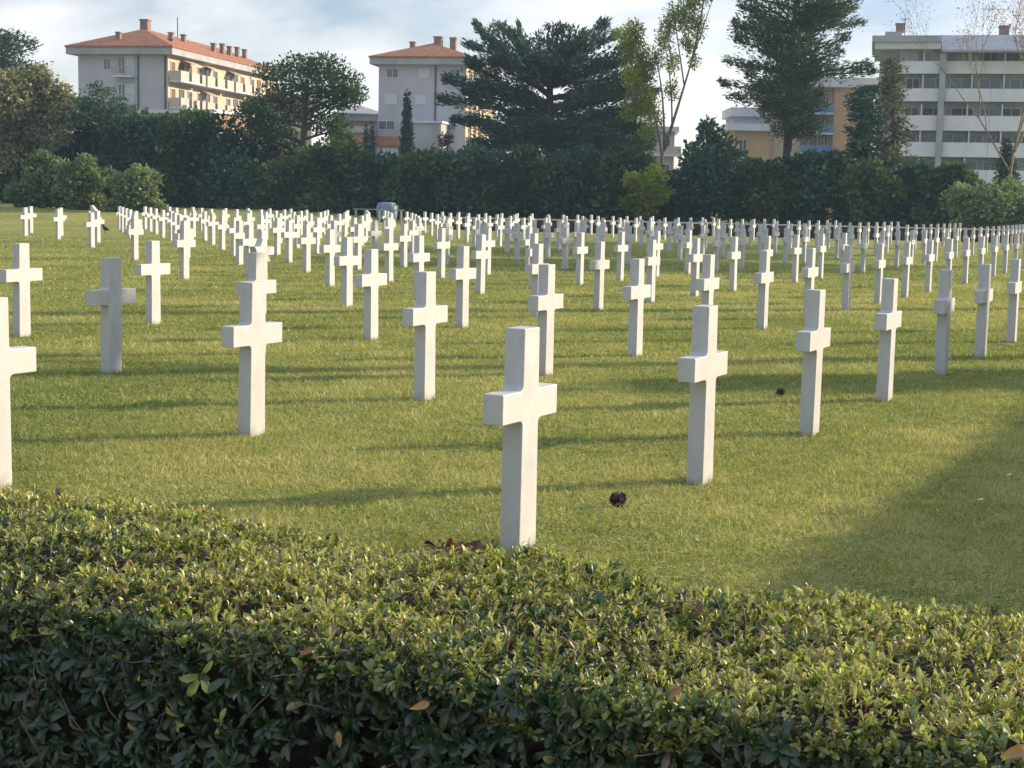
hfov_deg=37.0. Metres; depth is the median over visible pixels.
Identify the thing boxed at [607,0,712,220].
poplar tree
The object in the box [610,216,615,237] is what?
cross headstone
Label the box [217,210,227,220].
cross headstone
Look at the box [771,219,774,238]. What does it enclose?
cross headstone
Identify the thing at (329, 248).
cross headstone
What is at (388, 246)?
cross headstone
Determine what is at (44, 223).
ground
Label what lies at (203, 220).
cross headstone
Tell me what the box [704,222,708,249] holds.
cross headstone
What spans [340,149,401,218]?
evergreen tree
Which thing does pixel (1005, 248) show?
cross headstone
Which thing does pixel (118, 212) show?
cross headstone
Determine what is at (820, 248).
cross headstone
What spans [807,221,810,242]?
cross headstone
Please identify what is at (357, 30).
sky
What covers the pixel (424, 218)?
cross headstone
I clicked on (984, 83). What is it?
window
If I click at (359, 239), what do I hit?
cross headstone
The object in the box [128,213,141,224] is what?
cross headstone
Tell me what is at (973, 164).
window
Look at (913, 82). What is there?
window
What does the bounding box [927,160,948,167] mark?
window
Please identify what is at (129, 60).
door panel
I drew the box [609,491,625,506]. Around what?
pine cone
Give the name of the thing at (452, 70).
window
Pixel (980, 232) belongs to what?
cross headstone
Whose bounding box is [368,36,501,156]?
apartment block
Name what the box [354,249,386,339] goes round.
cross headstone
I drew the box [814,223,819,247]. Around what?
cross headstone
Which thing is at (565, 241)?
cross headstone
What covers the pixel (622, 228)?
cross headstone
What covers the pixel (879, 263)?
cross headstone
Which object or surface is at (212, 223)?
cross headstone
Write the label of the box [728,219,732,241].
cross headstone
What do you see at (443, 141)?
bare shrub
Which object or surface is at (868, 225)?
cross headstone
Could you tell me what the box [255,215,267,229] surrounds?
cross headstone
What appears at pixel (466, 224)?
cross headstone
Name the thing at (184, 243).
cross headstone
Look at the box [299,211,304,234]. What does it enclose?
cross headstone
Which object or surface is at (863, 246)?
cross headstone
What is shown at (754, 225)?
cross headstone
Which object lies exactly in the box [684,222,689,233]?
cross headstone
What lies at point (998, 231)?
cross headstone
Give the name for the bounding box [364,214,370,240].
cross headstone
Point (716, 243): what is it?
cross headstone
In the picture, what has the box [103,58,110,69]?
window
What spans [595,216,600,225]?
cross headstone
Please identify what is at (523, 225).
cross headstone
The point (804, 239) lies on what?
cross headstone
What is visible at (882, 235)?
cross headstone
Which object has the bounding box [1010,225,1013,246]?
cross headstone
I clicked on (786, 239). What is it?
cross headstone
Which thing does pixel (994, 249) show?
cross headstone
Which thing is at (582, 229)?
cross headstone
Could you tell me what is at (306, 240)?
cross headstone
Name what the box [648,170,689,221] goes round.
evergreen tree
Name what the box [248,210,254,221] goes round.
cross headstone
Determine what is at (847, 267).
cross headstone
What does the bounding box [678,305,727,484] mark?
cross headstone
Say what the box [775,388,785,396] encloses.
pine cone
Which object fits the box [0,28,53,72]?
dark conifer
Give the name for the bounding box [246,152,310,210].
evergreen tree
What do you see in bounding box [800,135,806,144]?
window
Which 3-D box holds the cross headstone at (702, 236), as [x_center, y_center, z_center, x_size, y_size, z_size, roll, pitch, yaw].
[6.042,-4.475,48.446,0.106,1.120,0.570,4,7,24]
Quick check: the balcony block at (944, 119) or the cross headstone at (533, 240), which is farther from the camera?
the balcony block at (944, 119)
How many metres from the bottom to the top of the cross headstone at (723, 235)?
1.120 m
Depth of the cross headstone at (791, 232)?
58.38 m
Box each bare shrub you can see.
[266,139,300,160]
[333,132,357,147]
[431,130,466,161]
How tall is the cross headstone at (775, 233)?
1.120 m
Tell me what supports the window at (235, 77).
in the apartment block at (145, 66)
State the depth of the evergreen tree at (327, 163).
111.26 m
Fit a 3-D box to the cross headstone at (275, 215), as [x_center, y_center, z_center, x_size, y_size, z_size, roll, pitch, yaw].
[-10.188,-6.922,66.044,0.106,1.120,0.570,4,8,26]
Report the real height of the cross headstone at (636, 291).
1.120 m
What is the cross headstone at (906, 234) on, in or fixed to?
on the ground at (44, 223)
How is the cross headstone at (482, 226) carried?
on the ground at (44, 223)
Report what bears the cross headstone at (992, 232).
on the ground at (44, 223)
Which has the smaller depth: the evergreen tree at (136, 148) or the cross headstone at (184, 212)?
the cross headstone at (184, 212)
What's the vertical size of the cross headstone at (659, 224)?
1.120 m
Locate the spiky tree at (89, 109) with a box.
[66,79,133,167]
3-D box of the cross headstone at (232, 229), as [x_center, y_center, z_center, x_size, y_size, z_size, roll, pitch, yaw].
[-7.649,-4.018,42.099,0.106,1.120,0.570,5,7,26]
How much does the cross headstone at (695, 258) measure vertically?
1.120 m
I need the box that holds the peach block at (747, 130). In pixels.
[716,77,878,222]
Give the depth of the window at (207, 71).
182.63 m
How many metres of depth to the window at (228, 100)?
189.21 m
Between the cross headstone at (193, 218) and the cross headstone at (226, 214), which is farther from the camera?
the cross headstone at (226, 214)
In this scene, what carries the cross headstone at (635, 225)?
on the ground at (44, 223)
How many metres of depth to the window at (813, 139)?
180.64 m
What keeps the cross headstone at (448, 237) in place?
on the ground at (44, 223)
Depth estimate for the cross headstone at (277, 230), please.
43.88 m
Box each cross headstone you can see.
[0,243,42,336]
[0,297,35,487]
[18,207,31,235]
[28,206,36,232]
[51,209,64,238]
[54,208,66,235]
[84,212,98,247]
[85,257,135,373]
[95,211,103,242]
[115,206,121,228]
[117,207,124,231]
[120,208,127,234]
[124,209,131,237]
[125,217,143,259]
[126,215,142,228]
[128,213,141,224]
[129,211,141,241]
[135,241,169,324]
[140,206,147,228]
[145,207,153,231]
[151,209,159,233]
[157,210,168,237]
[165,207,170,228]
[165,211,173,240]
[168,213,177,245]
[172,215,182,251]
[173,225,195,279]
[175,221,193,239]
[178,217,194,257]
[182,209,188,217]
[188,210,198,236]
[197,208,202,230]
[199,211,209,240]
[206,213,218,244]
[207,209,215,233]
[215,215,228,249]
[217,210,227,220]
[221,281,281,436]
[224,208,229,230]
[226,218,236,256]
[231,221,244,264]
[234,212,241,220]
[236,253,275,353]
[239,225,256,275]
[243,213,253,225]
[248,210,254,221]
[250,230,273,279]
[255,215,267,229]
[264,212,270,238]
[268,209,273,228]
[270,218,284,254]
[271,211,277,220]
[278,213,285,242]
[281,221,296,262]
[282,210,288,230]
[287,209,291,218]
[289,212,295,238]
[292,215,302,247]
[297,224,315,272]
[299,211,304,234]
[303,210,307,220]
[305,214,313,236]
[311,218,323,253]
[318,212,324,237]
[319,229,340,285]
[322,211,327,234]
[325,215,332,228]
[331,220,340,255]
[334,237,359,306]
[337,214,343,241]
[341,212,348,236]
[348,218,356,251]
[353,224,365,269]
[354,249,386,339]
[359,216,366,244]
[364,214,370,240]
[366,212,372,236]
[368,220,381,248]
[380,229,397,281]
[381,210,385,226]
[382,218,393,230]
[388,216,395,227]
[396,224,411,266]
[402,271,447,400]
[403,212,409,229]
[407,220,418,253]
[408,236,429,299]
[415,218,423,235]
[422,212,427,232]
[428,213,434,235]
[433,214,440,238]
[433,228,449,277]
[439,216,444,227]
[443,223,452,264]
[444,220,452,241]
[449,213,453,225]
[449,246,475,327]
[454,214,461,238]
[463,216,470,242]
[467,213,471,234]
[470,218,476,247]
[471,234,490,293]
[473,220,481,250]
[476,223,485,238]
[482,213,486,227]
[483,326,556,552]
[484,228,494,274]
[486,216,492,227]
[493,214,498,237]
[496,218,504,246]
[500,213,504,233]
[502,220,512,252]
[508,216,513,240]
[511,223,522,260]
[512,214,517,232]
[520,218,527,245]
[521,227,532,271]
[525,233,537,287]
[526,216,531,226]
[526,243,546,317]
[528,264,563,375]
[532,220,538,232]
[541,218,547,244]
[542,223,553,258]
[554,220,562,249]
[559,227,571,268]
[561,215,564,235]
[562,218,569,227]
[571,223,579,256]
[573,232,587,284]
[580,220,585,231]
[583,218,588,242]
[588,215,593,234]
[589,241,609,309]
[593,226,604,242]
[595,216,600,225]
[601,222,606,236]
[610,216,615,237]
[613,232,627,280]
[616,218,621,231]
[619,220,625,231]
[622,222,628,253]
[622,258,650,356]
[625,226,633,264]
[633,218,638,240]
[638,220,644,245]
[643,240,659,302]
[645,222,652,252]
[651,216,654,235]
[651,226,660,240]
[654,231,662,276]
[657,220,661,242]
[662,218,667,239]
[665,222,672,251]
[672,219,677,244]
[676,225,684,260]
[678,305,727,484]
[683,230,691,273]
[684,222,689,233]
[688,238,702,296]
[689,219,693,229]
[696,254,718,304]
[699,225,706,253]
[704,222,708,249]
[711,218,715,237]
[712,230,721,270]
[715,219,719,229]
[719,221,723,247]
[720,225,727,256]
[727,237,740,290]
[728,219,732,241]
[734,221,739,236]
[738,229,747,268]
[748,221,753,246]
[752,219,755,239]
[754,251,773,329]
[756,224,762,253]
[761,228,767,249]
[761,236,772,255]
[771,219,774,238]
[772,224,779,252]
[782,228,790,263]
[788,224,793,251]
[790,235,801,282]
[796,221,800,242]
[796,289,830,435]
[801,227,808,261]
[801,248,818,317]
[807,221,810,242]
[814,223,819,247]
[816,234,825,278]
[818,227,825,240]
[825,220,828,240]
[826,223,830,248]
[833,220,837,240]
[834,227,840,258]
[838,223,841,244]
[839,233,848,275]
[840,245,854,310]
[847,223,851,243]
[848,226,854,256]
[857,222,861,245]
[859,232,867,272]
[867,222,869,244]
[873,226,878,253]
[873,243,885,303]
[874,278,901,401]
[878,231,885,246]
[882,222,885,241]
[885,225,889,252]
[889,222,892,242]
[894,231,900,267]
[901,242,911,297]
[904,225,908,241]
[908,230,914,264]
[914,225,917,249]
[921,224,924,247]
[921,230,927,262]
[924,240,934,292]
[929,224,932,239]
[933,229,939,260]
[933,270,954,375]
[942,224,944,245]
[944,229,949,259]
[944,239,953,269]
[948,223,950,236]
[953,223,955,243]
[954,228,958,257]
[958,223,960,242]
[962,237,970,283]
[963,228,966,248]
[970,227,974,254]
[974,264,992,357]
[977,236,985,279]
[978,227,982,247]
[985,227,988,251]
[990,226,994,250]
[991,235,997,276]
[996,226,999,249]
[1001,226,1004,248]
[1002,234,1008,273]
[1006,259,1021,342]
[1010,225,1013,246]
[1013,234,1018,258]
[1018,225,1020,243]
[1020,224,1023,244]
[1022,240,1023,267]
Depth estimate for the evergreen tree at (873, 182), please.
105.11 m
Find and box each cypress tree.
[362,122,369,151]
[367,121,376,154]
[398,88,415,158]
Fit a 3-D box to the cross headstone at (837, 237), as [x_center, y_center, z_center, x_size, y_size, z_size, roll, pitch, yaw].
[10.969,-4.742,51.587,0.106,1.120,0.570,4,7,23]
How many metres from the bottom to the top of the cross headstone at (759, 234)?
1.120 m
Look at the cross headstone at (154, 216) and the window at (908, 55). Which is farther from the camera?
the window at (908, 55)
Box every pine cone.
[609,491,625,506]
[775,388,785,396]
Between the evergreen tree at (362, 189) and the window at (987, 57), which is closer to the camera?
the evergreen tree at (362, 189)
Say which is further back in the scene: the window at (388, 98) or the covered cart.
the window at (388, 98)
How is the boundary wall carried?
on the ground at (44, 223)
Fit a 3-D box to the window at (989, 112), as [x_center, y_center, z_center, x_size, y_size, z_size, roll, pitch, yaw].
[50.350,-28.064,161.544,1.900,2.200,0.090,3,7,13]
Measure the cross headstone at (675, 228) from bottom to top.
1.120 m
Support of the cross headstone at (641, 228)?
on the ground at (44, 223)
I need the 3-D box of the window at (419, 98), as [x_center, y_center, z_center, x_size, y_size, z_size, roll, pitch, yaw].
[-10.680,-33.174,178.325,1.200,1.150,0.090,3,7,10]
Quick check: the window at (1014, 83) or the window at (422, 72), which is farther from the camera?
the window at (422, 72)
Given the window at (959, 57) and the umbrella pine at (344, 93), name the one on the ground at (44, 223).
the umbrella pine at (344, 93)
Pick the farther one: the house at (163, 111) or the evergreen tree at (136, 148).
the house at (163, 111)
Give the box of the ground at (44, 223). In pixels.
[0,201,1023,661]
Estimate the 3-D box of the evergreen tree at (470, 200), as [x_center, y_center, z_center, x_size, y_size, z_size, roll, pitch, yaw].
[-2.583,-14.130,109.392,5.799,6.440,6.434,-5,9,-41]
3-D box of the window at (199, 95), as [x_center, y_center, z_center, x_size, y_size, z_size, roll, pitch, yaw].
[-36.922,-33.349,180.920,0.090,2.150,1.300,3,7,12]
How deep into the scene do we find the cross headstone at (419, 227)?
51.25 m
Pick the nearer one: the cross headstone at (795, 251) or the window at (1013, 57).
the cross headstone at (795, 251)
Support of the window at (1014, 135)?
in the balcony block at (944, 119)
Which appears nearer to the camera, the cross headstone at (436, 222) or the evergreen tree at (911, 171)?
the cross headstone at (436, 222)
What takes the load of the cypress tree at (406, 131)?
on the ground at (44, 223)
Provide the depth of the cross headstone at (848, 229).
68.53 m
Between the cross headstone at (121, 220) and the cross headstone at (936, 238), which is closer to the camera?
the cross headstone at (936, 238)
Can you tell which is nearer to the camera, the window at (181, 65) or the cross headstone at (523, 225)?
the cross headstone at (523, 225)
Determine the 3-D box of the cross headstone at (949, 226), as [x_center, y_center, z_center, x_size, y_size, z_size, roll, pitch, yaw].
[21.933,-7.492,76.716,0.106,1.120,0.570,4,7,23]
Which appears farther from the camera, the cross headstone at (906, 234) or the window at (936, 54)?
the window at (936, 54)
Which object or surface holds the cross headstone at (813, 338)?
on the ground at (44, 223)
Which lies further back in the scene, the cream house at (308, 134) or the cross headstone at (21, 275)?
the cream house at (308, 134)
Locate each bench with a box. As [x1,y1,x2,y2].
[353,208,381,221]
[391,209,403,223]
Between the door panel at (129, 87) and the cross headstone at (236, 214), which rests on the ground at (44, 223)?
the cross headstone at (236, 214)
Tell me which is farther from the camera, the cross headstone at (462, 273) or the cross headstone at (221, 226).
the cross headstone at (221, 226)
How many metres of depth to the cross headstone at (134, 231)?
38.39 m
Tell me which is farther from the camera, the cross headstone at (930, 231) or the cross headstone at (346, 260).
the cross headstone at (930, 231)
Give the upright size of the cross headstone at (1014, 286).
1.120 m
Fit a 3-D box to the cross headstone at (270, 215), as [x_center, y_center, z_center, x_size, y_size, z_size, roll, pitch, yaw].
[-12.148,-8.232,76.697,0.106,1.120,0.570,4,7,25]
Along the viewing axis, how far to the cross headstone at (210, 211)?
67.02 m
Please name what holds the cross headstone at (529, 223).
on the ground at (44, 223)
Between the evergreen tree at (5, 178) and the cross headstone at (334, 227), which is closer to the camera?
the cross headstone at (334, 227)
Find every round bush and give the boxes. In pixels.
[0,147,70,207]
[48,152,108,209]
[96,165,120,204]
[100,162,168,212]
[938,175,1023,229]
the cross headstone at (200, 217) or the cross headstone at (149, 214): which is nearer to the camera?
the cross headstone at (149, 214)
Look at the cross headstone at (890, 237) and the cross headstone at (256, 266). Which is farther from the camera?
the cross headstone at (890, 237)
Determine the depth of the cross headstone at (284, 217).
72.17 m
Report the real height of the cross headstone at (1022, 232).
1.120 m
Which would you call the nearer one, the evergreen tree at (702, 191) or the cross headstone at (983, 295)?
the cross headstone at (983, 295)
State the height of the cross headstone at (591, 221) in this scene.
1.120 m
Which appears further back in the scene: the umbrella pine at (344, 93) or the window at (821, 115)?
the window at (821, 115)
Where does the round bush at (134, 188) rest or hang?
on the ground at (44, 223)
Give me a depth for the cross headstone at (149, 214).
68.27 m
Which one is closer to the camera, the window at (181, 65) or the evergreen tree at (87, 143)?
the evergreen tree at (87, 143)
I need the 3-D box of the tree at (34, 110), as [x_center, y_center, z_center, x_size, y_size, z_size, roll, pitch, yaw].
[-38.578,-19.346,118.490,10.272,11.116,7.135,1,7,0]
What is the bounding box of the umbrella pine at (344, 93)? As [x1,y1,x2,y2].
[228,49,369,177]
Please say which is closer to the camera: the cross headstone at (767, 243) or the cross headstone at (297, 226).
the cross headstone at (767, 243)
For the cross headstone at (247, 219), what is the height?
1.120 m
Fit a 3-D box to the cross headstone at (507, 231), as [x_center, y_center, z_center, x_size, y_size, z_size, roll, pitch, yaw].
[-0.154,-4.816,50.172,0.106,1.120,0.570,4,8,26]
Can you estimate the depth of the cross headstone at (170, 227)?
54.56 m
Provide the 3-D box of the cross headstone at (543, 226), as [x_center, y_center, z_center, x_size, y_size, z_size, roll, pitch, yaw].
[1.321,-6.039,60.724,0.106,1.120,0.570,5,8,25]
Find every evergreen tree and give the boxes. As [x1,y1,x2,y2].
[0,143,62,202]
[46,123,128,201]
[94,104,181,204]
[144,104,242,207]
[191,129,279,208]
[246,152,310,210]
[288,134,375,215]
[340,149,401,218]
[378,147,464,221]
[424,141,512,216]
[477,141,574,218]
[537,143,624,219]
[588,143,665,220]
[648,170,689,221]
[666,114,753,222]
[724,156,811,223]
[772,148,863,225]
[827,155,914,226]
[871,158,944,227]
[910,161,986,227]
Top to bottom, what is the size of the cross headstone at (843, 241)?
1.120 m
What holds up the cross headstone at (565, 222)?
on the ground at (44, 223)
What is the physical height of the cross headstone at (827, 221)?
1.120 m
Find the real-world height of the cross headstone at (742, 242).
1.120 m
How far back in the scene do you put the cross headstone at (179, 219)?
44.92 m
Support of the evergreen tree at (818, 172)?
on the ground at (44, 223)
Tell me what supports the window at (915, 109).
in the balcony block at (944, 119)
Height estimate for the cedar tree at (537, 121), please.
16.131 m
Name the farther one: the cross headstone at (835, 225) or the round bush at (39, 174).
the round bush at (39, 174)
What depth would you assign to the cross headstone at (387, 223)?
49.36 m
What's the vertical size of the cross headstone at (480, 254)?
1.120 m
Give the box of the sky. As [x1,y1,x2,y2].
[0,0,1023,175]
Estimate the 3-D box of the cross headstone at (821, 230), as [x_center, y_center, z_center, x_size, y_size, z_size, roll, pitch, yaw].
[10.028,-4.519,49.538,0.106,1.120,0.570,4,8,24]
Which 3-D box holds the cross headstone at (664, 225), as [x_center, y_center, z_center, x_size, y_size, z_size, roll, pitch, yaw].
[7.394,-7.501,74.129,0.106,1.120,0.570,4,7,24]
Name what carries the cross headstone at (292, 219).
on the ground at (44, 223)
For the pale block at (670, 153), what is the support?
on the ground at (44, 223)
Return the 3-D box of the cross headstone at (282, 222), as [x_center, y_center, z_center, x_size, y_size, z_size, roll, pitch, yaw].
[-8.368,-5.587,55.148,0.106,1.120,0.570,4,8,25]
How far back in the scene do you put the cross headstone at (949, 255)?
33.40 m
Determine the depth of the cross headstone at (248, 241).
31.93 m
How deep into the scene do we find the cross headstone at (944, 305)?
15.48 m
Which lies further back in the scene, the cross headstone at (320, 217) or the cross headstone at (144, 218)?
the cross headstone at (144, 218)
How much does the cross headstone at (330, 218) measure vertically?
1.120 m
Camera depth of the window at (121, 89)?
173.46 m
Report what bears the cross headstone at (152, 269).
on the ground at (44, 223)
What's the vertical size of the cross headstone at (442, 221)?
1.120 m
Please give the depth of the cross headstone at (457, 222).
67.67 m
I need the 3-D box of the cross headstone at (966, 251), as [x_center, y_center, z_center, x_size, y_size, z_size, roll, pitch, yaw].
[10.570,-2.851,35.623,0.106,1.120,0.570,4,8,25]
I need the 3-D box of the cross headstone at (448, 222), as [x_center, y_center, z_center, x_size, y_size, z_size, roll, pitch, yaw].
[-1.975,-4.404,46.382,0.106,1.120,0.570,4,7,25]
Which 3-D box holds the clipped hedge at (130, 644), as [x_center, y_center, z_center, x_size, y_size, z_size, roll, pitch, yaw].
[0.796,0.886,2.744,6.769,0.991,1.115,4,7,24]
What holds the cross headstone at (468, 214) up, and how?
on the ground at (44, 223)
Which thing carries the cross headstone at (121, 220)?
on the ground at (44, 223)
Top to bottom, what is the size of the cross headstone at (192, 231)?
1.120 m
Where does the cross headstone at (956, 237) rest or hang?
on the ground at (44, 223)
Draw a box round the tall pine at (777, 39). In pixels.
[716,0,876,163]
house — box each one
[138,109,254,184]
[239,89,315,154]
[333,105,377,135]
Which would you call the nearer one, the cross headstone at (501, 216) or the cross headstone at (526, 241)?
the cross headstone at (526, 241)
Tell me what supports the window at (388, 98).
in the apartment block at (414, 69)
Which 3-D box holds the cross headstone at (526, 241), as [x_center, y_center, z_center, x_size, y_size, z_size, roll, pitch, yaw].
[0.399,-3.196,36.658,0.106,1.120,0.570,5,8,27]
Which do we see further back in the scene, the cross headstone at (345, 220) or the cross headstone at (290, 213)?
the cross headstone at (290, 213)
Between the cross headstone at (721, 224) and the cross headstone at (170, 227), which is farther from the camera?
the cross headstone at (721, 224)
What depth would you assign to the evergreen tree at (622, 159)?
106.15 m
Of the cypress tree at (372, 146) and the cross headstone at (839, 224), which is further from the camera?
the cypress tree at (372, 146)
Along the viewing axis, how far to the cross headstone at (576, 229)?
47.20 m
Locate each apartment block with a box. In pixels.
[64,17,284,149]
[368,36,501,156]
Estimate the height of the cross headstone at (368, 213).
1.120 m
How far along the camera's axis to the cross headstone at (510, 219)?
65.14 m
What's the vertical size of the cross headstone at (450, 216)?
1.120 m
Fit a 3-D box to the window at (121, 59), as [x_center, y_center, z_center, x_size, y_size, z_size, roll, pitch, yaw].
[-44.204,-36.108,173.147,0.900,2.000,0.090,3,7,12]
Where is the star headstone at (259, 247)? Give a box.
[249,239,270,312]
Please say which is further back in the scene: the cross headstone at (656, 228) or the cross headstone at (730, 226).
the cross headstone at (730, 226)
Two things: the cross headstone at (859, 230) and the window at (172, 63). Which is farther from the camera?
the window at (172, 63)
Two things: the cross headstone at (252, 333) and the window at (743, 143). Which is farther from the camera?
the window at (743, 143)
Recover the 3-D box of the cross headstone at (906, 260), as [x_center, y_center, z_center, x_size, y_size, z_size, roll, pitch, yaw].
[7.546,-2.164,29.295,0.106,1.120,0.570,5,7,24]
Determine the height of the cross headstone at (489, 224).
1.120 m
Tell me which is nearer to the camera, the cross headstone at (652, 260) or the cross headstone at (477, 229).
the cross headstone at (652, 260)
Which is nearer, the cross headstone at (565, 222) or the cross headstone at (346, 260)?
the cross headstone at (346, 260)
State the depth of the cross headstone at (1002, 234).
70.22 m
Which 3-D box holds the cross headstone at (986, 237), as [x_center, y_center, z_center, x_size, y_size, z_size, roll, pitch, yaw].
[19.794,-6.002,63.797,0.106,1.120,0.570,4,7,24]
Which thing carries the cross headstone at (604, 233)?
on the ground at (44, 223)
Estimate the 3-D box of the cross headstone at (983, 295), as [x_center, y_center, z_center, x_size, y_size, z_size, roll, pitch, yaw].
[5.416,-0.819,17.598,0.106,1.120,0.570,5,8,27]
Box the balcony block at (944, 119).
[872,17,1023,225]
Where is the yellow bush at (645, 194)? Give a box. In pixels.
[619,162,677,220]
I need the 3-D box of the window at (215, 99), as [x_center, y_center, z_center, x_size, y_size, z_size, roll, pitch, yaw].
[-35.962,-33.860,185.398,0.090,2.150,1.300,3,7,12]
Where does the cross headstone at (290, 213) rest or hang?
on the ground at (44, 223)
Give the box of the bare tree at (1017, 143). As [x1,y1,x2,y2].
[884,0,1023,228]
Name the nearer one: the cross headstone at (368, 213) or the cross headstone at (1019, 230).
the cross headstone at (368, 213)
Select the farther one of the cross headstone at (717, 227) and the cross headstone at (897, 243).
the cross headstone at (717, 227)
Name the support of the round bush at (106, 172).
on the ground at (44, 223)
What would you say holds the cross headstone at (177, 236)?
on the ground at (44, 223)
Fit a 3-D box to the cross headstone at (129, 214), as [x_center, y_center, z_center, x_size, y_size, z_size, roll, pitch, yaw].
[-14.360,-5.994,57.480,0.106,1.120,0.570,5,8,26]
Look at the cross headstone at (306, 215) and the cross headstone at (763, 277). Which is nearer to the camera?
the cross headstone at (763, 277)
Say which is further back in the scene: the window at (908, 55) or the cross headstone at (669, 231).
the window at (908, 55)
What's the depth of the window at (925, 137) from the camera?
163.11 m
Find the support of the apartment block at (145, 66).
on the ground at (44, 223)
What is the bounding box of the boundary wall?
[439,217,1023,242]
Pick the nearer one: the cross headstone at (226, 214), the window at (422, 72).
the cross headstone at (226, 214)
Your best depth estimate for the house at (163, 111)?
148.42 m
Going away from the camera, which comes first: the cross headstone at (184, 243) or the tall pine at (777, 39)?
the cross headstone at (184, 243)
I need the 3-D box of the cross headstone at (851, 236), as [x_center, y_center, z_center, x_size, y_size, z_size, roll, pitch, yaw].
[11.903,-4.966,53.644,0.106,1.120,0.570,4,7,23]
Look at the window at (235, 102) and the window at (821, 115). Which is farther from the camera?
the window at (235, 102)
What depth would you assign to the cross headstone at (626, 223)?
51.07 m
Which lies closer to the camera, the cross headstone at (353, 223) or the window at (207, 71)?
the cross headstone at (353, 223)
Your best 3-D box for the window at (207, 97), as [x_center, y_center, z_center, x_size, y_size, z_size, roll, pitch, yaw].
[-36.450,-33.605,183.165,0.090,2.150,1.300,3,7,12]
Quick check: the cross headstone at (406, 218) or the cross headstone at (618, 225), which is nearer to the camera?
the cross headstone at (618, 225)
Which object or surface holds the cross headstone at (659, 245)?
on the ground at (44, 223)
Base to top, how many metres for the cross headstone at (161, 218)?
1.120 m
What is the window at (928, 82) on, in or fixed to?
in the balcony block at (944, 119)
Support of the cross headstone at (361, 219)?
on the ground at (44, 223)
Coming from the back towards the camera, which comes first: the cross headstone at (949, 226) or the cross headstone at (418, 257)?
the cross headstone at (949, 226)
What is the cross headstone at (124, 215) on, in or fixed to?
on the ground at (44, 223)
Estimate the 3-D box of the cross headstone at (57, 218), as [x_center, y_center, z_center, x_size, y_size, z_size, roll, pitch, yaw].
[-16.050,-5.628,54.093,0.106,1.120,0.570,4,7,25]
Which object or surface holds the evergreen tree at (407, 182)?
on the ground at (44, 223)
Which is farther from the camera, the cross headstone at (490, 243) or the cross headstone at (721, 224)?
the cross headstone at (721, 224)
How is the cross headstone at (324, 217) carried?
on the ground at (44, 223)
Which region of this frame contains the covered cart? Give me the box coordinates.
[376,202,398,222]
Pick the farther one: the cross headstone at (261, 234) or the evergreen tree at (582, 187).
the evergreen tree at (582, 187)
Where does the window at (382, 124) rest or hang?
in the apartment block at (414, 69)
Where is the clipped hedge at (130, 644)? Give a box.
[0,468,1023,767]
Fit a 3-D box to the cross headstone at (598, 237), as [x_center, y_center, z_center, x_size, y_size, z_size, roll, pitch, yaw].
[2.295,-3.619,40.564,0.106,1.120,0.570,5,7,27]
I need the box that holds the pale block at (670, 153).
[605,126,680,171]
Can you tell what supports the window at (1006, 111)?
in the balcony block at (944, 119)
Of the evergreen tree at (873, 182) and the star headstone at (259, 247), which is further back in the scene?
the evergreen tree at (873, 182)
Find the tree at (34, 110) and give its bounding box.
[0,63,80,203]
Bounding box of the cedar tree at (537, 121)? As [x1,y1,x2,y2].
[433,16,663,157]
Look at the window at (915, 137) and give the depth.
163.47 m
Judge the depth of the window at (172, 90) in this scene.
173.59 m
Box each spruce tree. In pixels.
[839,84,898,225]
[868,56,921,169]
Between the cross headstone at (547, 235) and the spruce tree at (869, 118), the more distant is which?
the spruce tree at (869, 118)
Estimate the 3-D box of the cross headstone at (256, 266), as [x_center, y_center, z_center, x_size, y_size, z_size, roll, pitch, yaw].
[-2.698,-0.825,16.161,0.106,1.120,0.570,4,7,26]
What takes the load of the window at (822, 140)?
in the peach block at (747, 130)
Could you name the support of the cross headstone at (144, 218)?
on the ground at (44, 223)
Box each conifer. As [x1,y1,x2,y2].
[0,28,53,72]
[993,136,1020,183]
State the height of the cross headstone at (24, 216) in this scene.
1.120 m
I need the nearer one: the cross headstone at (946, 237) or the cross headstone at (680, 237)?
the cross headstone at (680, 237)
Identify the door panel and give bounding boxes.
[118,56,133,74]
[121,84,133,102]
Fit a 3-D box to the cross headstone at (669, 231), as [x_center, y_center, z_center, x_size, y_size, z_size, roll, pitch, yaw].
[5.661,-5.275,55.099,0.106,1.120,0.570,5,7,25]
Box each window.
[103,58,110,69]
[118,56,124,73]
[118,83,125,100]
[170,61,175,69]
[170,88,175,96]
[179,63,183,70]
[179,89,183,97]
[187,64,192,72]
[187,91,192,98]
[197,67,201,74]
[197,92,201,100]
[205,68,209,75]
[205,94,209,101]
[213,70,217,77]
[213,96,217,103]
[226,73,230,80]
[226,98,230,105]
[233,75,237,81]
[233,99,237,106]
[240,76,244,83]
[378,120,394,129]
[384,94,396,103]
[386,68,398,77]
[415,94,425,104]
[418,68,429,77]
[445,121,455,130]
[449,68,459,77]
[468,127,470,139]
[662,164,669,170]
[738,139,746,150]
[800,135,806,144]
[809,135,815,144]
[819,135,825,144]
[820,115,826,124]
[900,51,918,60]
[904,107,918,114]
[905,78,919,87]
[905,133,916,141]
[920,133,934,141]
[922,107,944,127]
[924,78,946,90]
[925,51,947,70]
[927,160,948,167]
[942,133,963,145]
[950,78,970,88]
[951,107,973,115]
[954,161,976,169]
[956,54,978,60]
[969,134,982,142]
[978,78,1001,98]
[980,108,998,118]
[982,161,996,170]
[984,54,998,63]
[987,134,1005,153]
[1003,108,1020,115]
[1006,54,1019,60]
[1009,79,1023,88]
[1012,134,1023,142]
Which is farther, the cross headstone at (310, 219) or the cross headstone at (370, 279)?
the cross headstone at (310, 219)
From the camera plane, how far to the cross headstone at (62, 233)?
58.73 m

